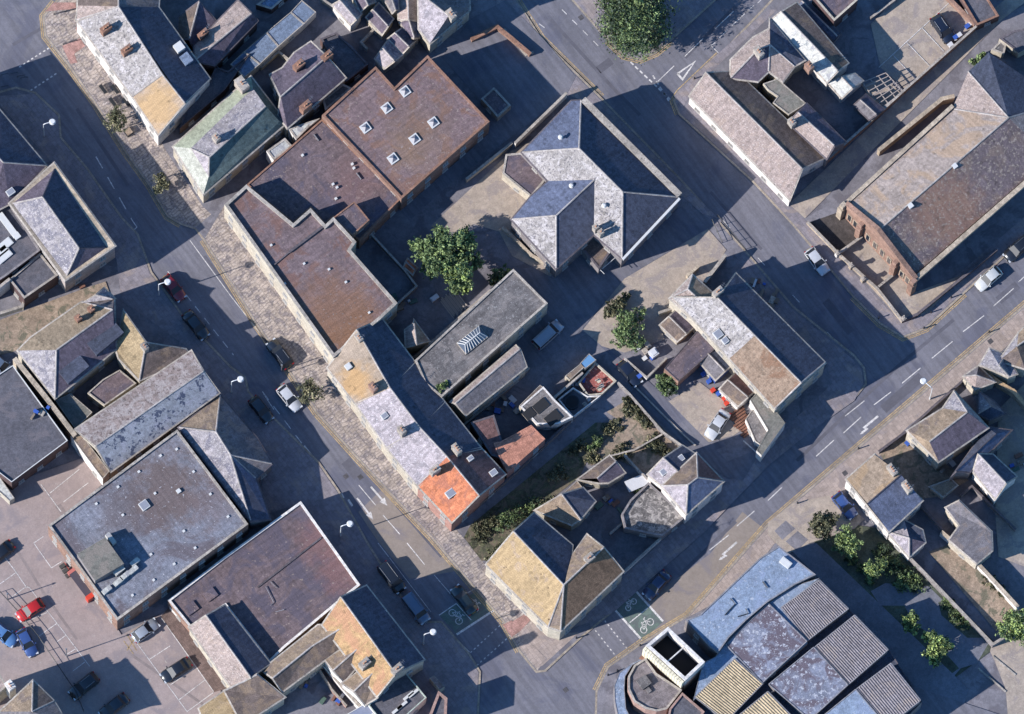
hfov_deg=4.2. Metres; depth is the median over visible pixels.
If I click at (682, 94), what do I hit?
pavement
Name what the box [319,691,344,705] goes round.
junk pile
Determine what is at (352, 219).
plant room
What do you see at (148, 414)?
long hall
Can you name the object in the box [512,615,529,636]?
pavement
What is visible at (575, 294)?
lane
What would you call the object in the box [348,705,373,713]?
flat roofed building
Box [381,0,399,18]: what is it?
house
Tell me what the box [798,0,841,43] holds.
lean to
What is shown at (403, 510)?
yellow lines
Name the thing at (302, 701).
ground southwest
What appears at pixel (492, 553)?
scrub clump
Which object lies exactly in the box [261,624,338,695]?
range
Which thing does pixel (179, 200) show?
pavement
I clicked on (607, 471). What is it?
house
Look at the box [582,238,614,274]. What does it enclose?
porch
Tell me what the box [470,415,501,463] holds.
flat roofed building
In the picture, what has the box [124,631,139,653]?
yellow markings
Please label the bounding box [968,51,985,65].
shrub
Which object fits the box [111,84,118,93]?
bench
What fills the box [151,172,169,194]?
broadleaf tree
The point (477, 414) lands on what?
boundary wall
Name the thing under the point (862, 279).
gate pier
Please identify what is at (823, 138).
house
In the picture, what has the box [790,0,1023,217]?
lane
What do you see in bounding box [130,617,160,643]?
parked car
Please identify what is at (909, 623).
broadleaf tree
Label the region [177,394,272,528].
hipped building
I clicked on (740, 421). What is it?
timber stack
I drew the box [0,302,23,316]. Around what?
boundary wall
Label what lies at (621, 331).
broadleaf tree
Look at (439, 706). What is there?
flat roofed building
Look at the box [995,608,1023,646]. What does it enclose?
broadleaf tree
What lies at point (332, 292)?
felt roofed shop
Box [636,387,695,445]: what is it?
boundary wall
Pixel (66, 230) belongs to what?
public building
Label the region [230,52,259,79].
garage
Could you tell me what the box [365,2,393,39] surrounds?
house
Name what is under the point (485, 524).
scrub clump
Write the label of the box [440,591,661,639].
cycle box
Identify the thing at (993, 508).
boundary wall
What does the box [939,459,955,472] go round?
junk pile
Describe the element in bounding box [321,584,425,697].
corner building
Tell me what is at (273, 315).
pavement
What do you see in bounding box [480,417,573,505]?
boundary wall
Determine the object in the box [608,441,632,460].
scrub clump
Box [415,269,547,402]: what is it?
range
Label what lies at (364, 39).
boundary wall
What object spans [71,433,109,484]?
flat roofed building
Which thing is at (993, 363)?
house
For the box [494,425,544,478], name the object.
extension
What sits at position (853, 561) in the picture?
shrubbery
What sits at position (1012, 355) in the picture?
house
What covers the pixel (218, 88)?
flat roofed building
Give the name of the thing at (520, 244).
boundary wall
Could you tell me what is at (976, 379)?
house
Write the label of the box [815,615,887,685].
warehouse bay
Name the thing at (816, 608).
warehouse bay
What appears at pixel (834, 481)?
pavement
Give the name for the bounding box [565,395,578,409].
trampoline
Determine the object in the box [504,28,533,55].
boundary wall
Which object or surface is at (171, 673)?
parked car
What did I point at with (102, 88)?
bench
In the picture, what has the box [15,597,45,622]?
parked car
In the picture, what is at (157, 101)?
terraced house
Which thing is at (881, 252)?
window
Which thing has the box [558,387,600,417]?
courtyard
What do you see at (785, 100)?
flat roofed building
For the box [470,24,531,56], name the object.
boundary wall
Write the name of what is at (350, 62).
flat roofed building
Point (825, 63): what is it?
long house
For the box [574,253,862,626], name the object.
pavement
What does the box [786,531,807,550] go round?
park paving
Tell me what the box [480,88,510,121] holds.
shed
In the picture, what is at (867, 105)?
shed
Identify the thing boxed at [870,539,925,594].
shrubbery
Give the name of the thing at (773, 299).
junk pile
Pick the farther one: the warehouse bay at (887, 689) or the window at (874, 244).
the window at (874, 244)
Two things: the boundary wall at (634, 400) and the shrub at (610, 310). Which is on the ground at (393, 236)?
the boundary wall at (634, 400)
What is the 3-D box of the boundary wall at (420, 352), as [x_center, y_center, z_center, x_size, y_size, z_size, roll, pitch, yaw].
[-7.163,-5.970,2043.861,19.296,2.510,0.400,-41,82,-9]
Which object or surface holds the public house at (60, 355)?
on the road
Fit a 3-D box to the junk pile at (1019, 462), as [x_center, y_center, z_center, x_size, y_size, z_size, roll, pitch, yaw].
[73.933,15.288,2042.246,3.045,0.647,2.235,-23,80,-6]
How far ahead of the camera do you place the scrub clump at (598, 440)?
2040.88 m
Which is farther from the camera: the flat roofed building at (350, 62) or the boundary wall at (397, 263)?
the flat roofed building at (350, 62)
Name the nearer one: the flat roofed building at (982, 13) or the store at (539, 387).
the store at (539, 387)
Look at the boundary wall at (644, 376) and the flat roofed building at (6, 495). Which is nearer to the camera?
the flat roofed building at (6, 495)
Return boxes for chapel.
[836,53,1023,295]
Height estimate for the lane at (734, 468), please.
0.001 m
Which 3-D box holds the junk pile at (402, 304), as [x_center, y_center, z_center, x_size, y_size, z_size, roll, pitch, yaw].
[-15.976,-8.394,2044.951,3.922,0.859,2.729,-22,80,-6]
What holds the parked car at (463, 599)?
on the cycle box
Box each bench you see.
[99,84,106,93]
[109,97,116,105]
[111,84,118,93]
[122,98,130,106]
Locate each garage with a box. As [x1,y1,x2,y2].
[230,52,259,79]
[244,32,277,65]
[267,12,303,50]
[291,0,315,28]
[664,331,714,385]
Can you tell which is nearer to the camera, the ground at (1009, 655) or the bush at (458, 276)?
the ground at (1009, 655)
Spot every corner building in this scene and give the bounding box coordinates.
[0,109,47,209]
[172,75,283,202]
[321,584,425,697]
[484,511,624,639]
[627,658,681,713]
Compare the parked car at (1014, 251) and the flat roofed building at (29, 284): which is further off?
the parked car at (1014, 251)
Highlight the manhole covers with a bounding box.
[343,14,993,692]
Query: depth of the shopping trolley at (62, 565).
2035.11 m
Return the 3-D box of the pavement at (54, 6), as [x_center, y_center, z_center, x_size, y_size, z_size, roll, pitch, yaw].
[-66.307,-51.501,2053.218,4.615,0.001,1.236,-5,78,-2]
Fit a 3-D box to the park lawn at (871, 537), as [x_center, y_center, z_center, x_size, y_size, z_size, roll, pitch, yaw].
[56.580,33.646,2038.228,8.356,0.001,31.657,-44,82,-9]
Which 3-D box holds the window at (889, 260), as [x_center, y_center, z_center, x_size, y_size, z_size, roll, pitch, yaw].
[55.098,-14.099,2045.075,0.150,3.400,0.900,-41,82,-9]
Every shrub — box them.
[487,263,511,287]
[603,291,631,319]
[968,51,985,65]
[981,568,1009,599]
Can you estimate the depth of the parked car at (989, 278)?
2047.07 m
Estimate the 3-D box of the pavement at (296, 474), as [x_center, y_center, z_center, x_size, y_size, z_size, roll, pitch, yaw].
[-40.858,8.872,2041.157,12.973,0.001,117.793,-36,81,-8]
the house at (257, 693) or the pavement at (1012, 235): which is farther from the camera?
the pavement at (1012, 235)
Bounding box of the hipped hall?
[510,97,681,276]
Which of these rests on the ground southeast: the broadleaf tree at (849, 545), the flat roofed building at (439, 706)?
the broadleaf tree at (849, 545)
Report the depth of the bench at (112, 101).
2049.95 m
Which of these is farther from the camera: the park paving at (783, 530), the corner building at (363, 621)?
the park paving at (783, 530)
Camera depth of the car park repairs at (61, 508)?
2034.43 m
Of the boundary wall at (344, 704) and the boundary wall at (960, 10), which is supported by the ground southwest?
the boundary wall at (344, 704)
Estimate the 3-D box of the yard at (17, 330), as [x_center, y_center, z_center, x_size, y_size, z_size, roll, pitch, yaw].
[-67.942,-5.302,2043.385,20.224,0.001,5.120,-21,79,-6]
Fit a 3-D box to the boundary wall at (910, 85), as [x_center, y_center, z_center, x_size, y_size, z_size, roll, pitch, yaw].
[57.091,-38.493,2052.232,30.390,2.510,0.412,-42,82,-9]
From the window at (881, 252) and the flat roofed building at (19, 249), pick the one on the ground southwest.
the flat roofed building at (19, 249)
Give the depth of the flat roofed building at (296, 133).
2044.86 m
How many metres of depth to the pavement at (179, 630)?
2033.83 m
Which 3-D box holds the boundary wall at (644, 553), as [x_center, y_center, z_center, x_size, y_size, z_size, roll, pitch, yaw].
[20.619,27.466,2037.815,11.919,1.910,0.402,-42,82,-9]
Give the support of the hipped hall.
on the ground at (393, 236)
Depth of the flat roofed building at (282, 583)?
2032.01 m
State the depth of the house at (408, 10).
2049.28 m
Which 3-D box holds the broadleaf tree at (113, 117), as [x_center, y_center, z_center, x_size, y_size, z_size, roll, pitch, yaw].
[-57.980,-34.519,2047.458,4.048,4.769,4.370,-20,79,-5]
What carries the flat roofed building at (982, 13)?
on the ground northeast
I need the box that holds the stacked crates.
[430,294,438,302]
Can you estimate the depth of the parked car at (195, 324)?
2042.87 m
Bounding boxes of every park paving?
[768,495,863,552]
[775,521,794,539]
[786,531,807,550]
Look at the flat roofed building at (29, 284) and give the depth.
2039.21 m
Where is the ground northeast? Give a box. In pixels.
[675,0,1023,335]
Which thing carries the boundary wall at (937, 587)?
on the ground southeast
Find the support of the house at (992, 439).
on the ground southeast
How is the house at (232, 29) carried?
on the ground at (393, 236)
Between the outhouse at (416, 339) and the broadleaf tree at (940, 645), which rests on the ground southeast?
the broadleaf tree at (940, 645)
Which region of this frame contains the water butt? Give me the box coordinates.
[648,347,658,358]
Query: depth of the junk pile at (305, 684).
2032.72 m
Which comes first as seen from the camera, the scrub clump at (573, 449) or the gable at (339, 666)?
the gable at (339, 666)
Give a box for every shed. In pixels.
[403,257,418,276]
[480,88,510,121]
[565,481,581,491]
[658,310,693,344]
[828,72,863,102]
[853,93,885,121]
[990,41,1005,57]
[998,28,1023,57]
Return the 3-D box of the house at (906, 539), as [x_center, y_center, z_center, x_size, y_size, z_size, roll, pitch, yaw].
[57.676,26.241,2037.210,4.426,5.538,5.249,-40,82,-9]
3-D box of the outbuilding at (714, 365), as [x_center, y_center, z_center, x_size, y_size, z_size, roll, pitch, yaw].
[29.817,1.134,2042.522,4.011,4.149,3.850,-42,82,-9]
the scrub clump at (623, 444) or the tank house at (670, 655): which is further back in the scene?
the scrub clump at (623, 444)
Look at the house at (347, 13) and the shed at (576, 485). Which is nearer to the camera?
the shed at (576, 485)
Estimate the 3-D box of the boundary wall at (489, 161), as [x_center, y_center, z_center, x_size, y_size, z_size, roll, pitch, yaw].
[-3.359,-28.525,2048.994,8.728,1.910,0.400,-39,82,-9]
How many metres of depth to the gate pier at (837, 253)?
2045.97 m
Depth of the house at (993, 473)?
2036.03 m
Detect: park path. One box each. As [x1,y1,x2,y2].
[793,543,968,702]
[871,583,987,674]
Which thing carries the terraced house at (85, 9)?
on the road
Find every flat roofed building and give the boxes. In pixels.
[0,206,40,283]
[0,365,67,489]
[0,478,14,504]
[0,675,15,701]
[10,253,57,306]
[48,430,247,629]
[55,393,91,431]
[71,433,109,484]
[88,370,136,408]
[168,501,359,661]
[180,53,250,133]
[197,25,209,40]
[256,0,286,13]
[266,138,290,163]
[288,118,319,143]
[320,32,367,85]
[323,84,350,112]
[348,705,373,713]
[368,674,426,713]
[429,691,446,713]
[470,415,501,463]
[502,153,544,199]
[621,482,683,539]
[668,693,704,713]
[745,410,766,446]
[749,394,784,461]
[762,79,804,118]
[812,0,857,26]
[957,0,998,29]
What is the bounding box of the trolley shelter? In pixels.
[67,568,93,602]
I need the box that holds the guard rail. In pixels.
[717,215,743,246]
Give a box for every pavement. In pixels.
[0,94,477,713]
[45,0,210,226]
[46,2,75,10]
[62,38,84,63]
[161,608,225,691]
[205,207,538,670]
[496,0,721,224]
[503,620,511,636]
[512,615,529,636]
[518,623,578,667]
[519,639,545,666]
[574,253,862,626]
[674,9,777,107]
[680,103,962,334]
[690,308,1023,615]
[903,218,1023,331]
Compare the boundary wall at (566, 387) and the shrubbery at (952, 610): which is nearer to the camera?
the shrubbery at (952, 610)
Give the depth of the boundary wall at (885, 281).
2046.61 m
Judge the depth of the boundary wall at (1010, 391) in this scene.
2041.91 m
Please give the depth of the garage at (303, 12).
2050.51 m
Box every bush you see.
[440,261,474,296]
[655,373,678,396]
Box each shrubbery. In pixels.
[843,555,874,586]
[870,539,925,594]
[941,596,970,629]
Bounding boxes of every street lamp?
[43,118,55,135]
[158,278,170,295]
[231,376,243,392]
[340,520,352,536]
[423,629,436,644]
[920,378,932,399]
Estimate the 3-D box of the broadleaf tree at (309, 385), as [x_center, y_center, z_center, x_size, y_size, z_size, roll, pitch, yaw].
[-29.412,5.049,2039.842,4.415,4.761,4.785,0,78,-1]
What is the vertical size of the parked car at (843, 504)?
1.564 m
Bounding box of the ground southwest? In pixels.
[0,89,478,713]
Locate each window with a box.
[847,213,851,221]
[865,233,870,241]
[872,241,877,249]
[879,248,884,257]
[886,256,891,264]
[899,269,904,278]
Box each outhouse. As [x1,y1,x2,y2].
[404,318,430,353]
[928,479,958,499]
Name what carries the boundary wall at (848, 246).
on the ground northeast
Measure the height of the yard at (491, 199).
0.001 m
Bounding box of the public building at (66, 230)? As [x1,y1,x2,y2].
[8,161,116,291]
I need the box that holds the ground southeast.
[597,309,1023,713]
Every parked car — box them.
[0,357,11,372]
[0,539,15,560]
[0,623,17,647]
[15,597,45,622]
[15,627,38,657]
[68,671,99,700]
[98,692,129,713]
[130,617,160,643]
[159,656,192,683]
[160,273,186,302]
[181,309,209,340]
[247,395,273,424]
[265,338,293,370]
[276,383,302,412]
[377,561,405,594]
[401,591,430,625]
[450,584,478,615]
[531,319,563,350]
[616,359,642,387]
[642,569,671,600]
[704,408,730,440]
[804,246,829,275]
[831,490,857,519]
[929,13,956,45]
[974,264,1003,291]
[1002,235,1023,262]
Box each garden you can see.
[464,423,621,560]
[590,399,678,473]
[881,434,967,498]
[929,545,1012,630]
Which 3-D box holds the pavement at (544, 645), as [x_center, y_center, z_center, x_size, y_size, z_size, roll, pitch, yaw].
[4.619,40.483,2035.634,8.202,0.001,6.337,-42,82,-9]
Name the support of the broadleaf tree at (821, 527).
on the ground southeast
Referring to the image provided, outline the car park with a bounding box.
[0,458,220,713]
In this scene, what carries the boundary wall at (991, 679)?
on the ground southeast
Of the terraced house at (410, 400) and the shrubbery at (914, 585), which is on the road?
the terraced house at (410, 400)
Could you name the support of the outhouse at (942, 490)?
on the road
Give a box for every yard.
[0,282,107,354]
[132,333,166,455]
[430,141,551,275]
[583,229,725,352]
[669,383,745,441]
[810,213,854,250]
[841,237,959,316]
[871,0,972,87]
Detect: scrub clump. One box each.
[435,380,448,392]
[470,511,498,545]
[484,543,500,560]
[492,496,541,533]
[535,495,553,508]
[546,463,568,481]
[567,437,588,456]
[584,447,603,464]
[587,435,603,451]
[602,418,624,437]
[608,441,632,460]
[622,394,638,417]
[628,404,653,429]
[642,431,661,451]
[650,440,672,456]
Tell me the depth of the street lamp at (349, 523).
2030.31 m
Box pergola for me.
[861,72,903,106]
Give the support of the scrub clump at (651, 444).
on the garden at (634, 433)
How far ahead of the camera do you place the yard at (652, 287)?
2046.68 m
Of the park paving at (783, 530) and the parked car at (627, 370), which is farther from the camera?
the parked car at (627, 370)
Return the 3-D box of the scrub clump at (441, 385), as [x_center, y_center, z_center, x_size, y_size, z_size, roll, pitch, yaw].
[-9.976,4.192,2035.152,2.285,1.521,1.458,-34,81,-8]
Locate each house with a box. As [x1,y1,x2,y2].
[0,679,62,713]
[16,298,123,405]
[74,6,210,145]
[75,0,159,21]
[115,309,187,385]
[177,0,216,51]
[188,604,269,687]
[193,0,258,73]
[197,691,234,713]
[223,673,286,713]
[269,40,346,136]
[326,319,415,413]
[331,0,362,31]
[352,0,375,17]
[355,360,444,457]
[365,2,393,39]
[374,39,405,73]
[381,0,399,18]
[386,400,481,494]
[387,27,416,56]
[397,0,416,25]
[398,19,419,44]
[416,447,506,530]
[417,0,470,53]
[533,487,596,530]
[576,454,625,487]
[639,627,704,691]
[646,444,694,491]
[660,452,724,523]
[668,273,712,321]
[671,272,826,413]
[688,71,823,205]
[729,17,806,88]
[771,1,849,89]
[787,102,846,166]
[845,453,923,539]
[885,519,926,560]
[905,390,989,469]
[944,499,993,568]
[949,426,1012,480]
[962,365,996,395]
[972,453,1017,504]
[977,391,1006,425]
[978,347,1018,383]
[1001,326,1023,376]
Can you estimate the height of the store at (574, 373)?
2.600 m
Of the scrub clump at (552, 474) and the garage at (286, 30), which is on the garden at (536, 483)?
the scrub clump at (552, 474)
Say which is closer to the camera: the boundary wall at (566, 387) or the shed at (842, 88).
the boundary wall at (566, 387)
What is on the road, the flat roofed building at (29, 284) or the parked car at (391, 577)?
the parked car at (391, 577)
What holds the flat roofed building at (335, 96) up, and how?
on the road
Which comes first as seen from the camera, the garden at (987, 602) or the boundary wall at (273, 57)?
the garden at (987, 602)
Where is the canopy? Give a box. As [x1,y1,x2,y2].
[613,659,640,713]
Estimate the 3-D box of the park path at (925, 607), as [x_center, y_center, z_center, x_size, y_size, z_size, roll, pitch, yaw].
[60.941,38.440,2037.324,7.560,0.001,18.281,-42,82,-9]
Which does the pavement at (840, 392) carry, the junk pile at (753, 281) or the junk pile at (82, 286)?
the junk pile at (753, 281)
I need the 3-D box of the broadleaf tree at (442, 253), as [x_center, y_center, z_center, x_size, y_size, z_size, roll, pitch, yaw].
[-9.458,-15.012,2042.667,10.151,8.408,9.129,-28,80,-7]
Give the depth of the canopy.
2030.40 m
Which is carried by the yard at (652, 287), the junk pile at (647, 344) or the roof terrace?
the junk pile at (647, 344)
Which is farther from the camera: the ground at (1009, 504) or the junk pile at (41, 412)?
the ground at (1009, 504)
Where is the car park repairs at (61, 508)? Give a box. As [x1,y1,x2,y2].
[13,504,203,704]
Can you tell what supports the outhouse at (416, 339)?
on the road
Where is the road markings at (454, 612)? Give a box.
[0,0,1023,711]
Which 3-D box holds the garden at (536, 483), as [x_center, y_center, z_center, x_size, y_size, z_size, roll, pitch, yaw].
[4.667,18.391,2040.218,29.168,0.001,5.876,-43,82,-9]
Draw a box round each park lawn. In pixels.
[814,525,992,676]
[938,601,980,637]
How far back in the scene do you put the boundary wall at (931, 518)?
2038.86 m
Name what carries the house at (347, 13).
on the ground at (393, 236)
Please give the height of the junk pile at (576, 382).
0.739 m
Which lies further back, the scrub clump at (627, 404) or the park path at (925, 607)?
the scrub clump at (627, 404)
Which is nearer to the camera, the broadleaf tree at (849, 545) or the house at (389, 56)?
the broadleaf tree at (849, 545)
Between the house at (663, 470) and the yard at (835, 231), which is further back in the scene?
the yard at (835, 231)
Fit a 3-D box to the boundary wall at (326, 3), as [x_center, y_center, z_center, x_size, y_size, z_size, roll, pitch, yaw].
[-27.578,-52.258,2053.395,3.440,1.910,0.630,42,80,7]
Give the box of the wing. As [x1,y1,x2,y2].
[449,345,527,422]
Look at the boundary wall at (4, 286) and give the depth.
2040.05 m
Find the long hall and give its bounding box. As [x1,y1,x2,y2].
[74,349,220,477]
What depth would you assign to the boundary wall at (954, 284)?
2046.51 m
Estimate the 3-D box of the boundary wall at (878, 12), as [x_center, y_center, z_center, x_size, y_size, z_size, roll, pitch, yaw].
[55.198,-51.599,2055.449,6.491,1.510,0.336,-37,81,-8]
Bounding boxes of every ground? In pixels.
[45,0,864,670]
[574,0,712,57]
[990,630,1023,713]
[995,384,1023,565]
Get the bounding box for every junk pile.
[30,405,49,419]
[75,283,85,289]
[299,678,309,688]
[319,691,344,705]
[391,293,417,311]
[486,401,506,414]
[500,395,518,414]
[572,377,585,385]
[594,494,619,510]
[628,336,655,360]
[750,277,765,296]
[768,288,779,307]
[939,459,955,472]
[1009,452,1023,471]
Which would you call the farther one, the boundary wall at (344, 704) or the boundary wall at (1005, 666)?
the boundary wall at (1005, 666)
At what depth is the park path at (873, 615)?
2036.96 m
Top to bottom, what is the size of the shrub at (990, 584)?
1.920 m
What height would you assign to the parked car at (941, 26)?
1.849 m
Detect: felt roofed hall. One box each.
[247,119,398,248]
[322,55,489,210]
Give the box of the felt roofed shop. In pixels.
[224,184,397,363]
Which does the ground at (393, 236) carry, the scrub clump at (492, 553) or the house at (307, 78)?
the house at (307, 78)
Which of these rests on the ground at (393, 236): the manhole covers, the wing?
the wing
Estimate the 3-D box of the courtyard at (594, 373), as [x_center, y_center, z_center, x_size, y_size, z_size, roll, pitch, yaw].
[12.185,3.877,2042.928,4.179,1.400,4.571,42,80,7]
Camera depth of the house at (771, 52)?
2047.62 m
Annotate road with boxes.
[0,0,1023,713]
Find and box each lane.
[400,0,575,220]
[514,207,724,449]
[630,380,755,479]
[704,653,996,713]
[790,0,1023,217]
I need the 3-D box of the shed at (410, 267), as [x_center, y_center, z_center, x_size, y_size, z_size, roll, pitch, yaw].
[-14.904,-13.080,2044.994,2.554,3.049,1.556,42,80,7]
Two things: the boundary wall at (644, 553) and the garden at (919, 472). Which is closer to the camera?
the boundary wall at (644, 553)
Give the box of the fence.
[0,591,83,711]
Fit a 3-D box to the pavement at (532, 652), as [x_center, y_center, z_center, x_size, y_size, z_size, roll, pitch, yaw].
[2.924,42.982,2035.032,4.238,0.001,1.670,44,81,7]
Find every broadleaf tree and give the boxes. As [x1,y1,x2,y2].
[103,103,129,134]
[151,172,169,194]
[295,376,324,406]
[407,224,484,280]
[591,0,682,65]
[609,306,646,353]
[807,509,840,541]
[830,523,864,558]
[863,556,887,584]
[900,609,921,635]
[921,628,953,667]
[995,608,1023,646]
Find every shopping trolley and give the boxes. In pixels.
[59,562,65,568]
[62,567,68,573]
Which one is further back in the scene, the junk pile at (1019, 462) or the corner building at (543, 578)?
the junk pile at (1019, 462)
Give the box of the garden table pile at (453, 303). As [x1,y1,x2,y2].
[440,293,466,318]
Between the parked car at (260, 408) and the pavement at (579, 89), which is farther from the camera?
the pavement at (579, 89)
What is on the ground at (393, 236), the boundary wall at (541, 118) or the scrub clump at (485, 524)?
the boundary wall at (541, 118)
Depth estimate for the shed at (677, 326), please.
2042.17 m
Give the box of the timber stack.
[730,405,748,437]
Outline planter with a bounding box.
[123,126,133,136]
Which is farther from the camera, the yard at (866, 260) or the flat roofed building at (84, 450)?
the yard at (866, 260)
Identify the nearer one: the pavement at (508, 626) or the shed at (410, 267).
the pavement at (508, 626)
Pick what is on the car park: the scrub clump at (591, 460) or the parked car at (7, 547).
the parked car at (7, 547)
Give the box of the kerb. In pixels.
[0,0,1023,713]
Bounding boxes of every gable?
[324,649,371,682]
[341,672,378,706]
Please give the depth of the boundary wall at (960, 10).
2054.36 m
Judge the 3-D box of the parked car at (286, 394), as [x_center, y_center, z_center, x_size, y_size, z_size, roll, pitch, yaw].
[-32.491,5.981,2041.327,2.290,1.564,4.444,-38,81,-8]
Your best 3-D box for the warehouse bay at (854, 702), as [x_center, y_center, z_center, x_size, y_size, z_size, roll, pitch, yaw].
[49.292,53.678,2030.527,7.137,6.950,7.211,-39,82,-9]
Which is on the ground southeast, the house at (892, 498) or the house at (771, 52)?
the house at (892, 498)
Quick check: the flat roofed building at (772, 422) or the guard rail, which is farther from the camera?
the guard rail
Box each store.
[519,385,541,414]
[565,364,583,382]
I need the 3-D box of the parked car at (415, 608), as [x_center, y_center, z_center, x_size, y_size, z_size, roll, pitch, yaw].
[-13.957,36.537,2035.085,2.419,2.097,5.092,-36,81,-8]
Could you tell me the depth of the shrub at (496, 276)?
2044.00 m
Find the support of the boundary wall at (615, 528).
on the ground at (393, 236)
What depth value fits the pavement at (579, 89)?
2051.34 m
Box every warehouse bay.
[695,658,762,713]
[726,603,806,681]
[740,691,789,713]
[768,647,847,713]
[781,580,848,641]
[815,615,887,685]
[825,689,876,713]
[856,663,920,713]
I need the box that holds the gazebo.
[625,473,647,492]
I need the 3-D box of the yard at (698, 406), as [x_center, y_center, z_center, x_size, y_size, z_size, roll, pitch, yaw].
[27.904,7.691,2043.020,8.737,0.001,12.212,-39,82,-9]
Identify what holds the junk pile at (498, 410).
on the ground at (393, 236)
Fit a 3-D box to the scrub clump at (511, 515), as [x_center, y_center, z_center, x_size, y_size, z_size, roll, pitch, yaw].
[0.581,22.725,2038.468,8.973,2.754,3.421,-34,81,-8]
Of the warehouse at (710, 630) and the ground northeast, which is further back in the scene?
the ground northeast
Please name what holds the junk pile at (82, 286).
on the ground southwest
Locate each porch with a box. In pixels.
[81,286,116,303]
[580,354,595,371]
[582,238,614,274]
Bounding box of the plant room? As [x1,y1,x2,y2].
[334,202,369,238]
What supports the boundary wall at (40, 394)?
on the ground southwest
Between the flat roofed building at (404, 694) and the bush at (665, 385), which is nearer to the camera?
the flat roofed building at (404, 694)
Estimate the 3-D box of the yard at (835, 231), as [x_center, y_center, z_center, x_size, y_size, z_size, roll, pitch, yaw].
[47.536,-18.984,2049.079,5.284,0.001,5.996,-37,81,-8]
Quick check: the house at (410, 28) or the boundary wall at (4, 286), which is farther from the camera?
the house at (410, 28)
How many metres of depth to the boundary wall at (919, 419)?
2042.34 m
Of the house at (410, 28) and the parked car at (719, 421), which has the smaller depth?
the parked car at (719, 421)
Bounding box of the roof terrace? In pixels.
[520,387,572,429]
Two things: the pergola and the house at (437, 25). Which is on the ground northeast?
the pergola
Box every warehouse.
[684,546,815,658]
[692,580,921,713]
[693,578,819,701]
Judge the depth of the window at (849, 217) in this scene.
2045.95 m
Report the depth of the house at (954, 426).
2035.62 m
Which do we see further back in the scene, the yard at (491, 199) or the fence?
the yard at (491, 199)
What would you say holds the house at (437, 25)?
on the ground at (393, 236)
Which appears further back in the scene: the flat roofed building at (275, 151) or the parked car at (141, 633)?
the flat roofed building at (275, 151)
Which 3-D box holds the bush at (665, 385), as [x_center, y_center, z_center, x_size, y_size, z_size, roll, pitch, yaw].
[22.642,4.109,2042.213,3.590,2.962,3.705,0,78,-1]
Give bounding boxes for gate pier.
[834,250,839,257]
[860,275,865,282]
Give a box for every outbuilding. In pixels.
[699,350,730,383]
[718,372,753,409]
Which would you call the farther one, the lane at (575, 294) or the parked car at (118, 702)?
the lane at (575, 294)
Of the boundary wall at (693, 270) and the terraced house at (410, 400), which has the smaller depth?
the terraced house at (410, 400)
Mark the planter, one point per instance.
(128, 132)
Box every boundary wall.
[0,278,10,296]
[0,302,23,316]
[13,357,76,440]
[260,50,287,70]
[319,669,346,707]
[320,0,332,9]
[323,664,360,707]
[360,29,376,51]
[371,234,417,305]
[413,275,505,359]
[464,367,529,426]
[466,142,512,181]
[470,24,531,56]
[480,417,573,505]
[502,226,543,264]
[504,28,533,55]
[514,92,567,147]
[553,372,582,399]
[609,522,621,534]
[611,434,662,455]
[617,382,681,445]
[623,538,660,573]
[624,357,666,379]
[624,454,646,479]
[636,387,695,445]
[658,300,671,315]
[686,265,698,277]
[703,253,726,284]
[806,221,901,322]
[827,25,977,162]
[839,236,862,253]
[870,0,896,19]
[877,94,954,155]
[877,275,893,287]
[878,379,962,453]
[901,248,996,322]
[909,557,1005,646]
[920,504,949,535]
[940,530,1018,609]
[946,0,974,26]
[960,485,1016,531]
[978,668,1005,691]
[987,372,1023,409]
[992,656,1015,674]
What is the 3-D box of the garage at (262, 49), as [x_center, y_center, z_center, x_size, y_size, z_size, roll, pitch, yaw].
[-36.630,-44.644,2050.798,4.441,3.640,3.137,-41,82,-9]
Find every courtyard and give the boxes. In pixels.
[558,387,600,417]
[578,362,616,395]
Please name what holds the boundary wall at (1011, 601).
on the ground southeast
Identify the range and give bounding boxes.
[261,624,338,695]
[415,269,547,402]
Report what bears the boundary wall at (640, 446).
on the ground at (393, 236)
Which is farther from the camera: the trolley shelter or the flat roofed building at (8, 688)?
the trolley shelter
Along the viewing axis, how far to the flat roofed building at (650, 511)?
2036.90 m
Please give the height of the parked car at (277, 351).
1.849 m
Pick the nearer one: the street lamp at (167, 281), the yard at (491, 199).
the street lamp at (167, 281)
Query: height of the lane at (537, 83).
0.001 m
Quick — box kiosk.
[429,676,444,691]
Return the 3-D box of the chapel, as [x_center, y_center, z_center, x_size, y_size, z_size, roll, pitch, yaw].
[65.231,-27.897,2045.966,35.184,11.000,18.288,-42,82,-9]
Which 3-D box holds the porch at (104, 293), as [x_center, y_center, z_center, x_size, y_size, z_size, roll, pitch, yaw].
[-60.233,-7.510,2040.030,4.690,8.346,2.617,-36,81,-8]
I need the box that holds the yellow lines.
[39,0,1023,689]
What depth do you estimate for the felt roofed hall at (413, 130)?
2043.15 m

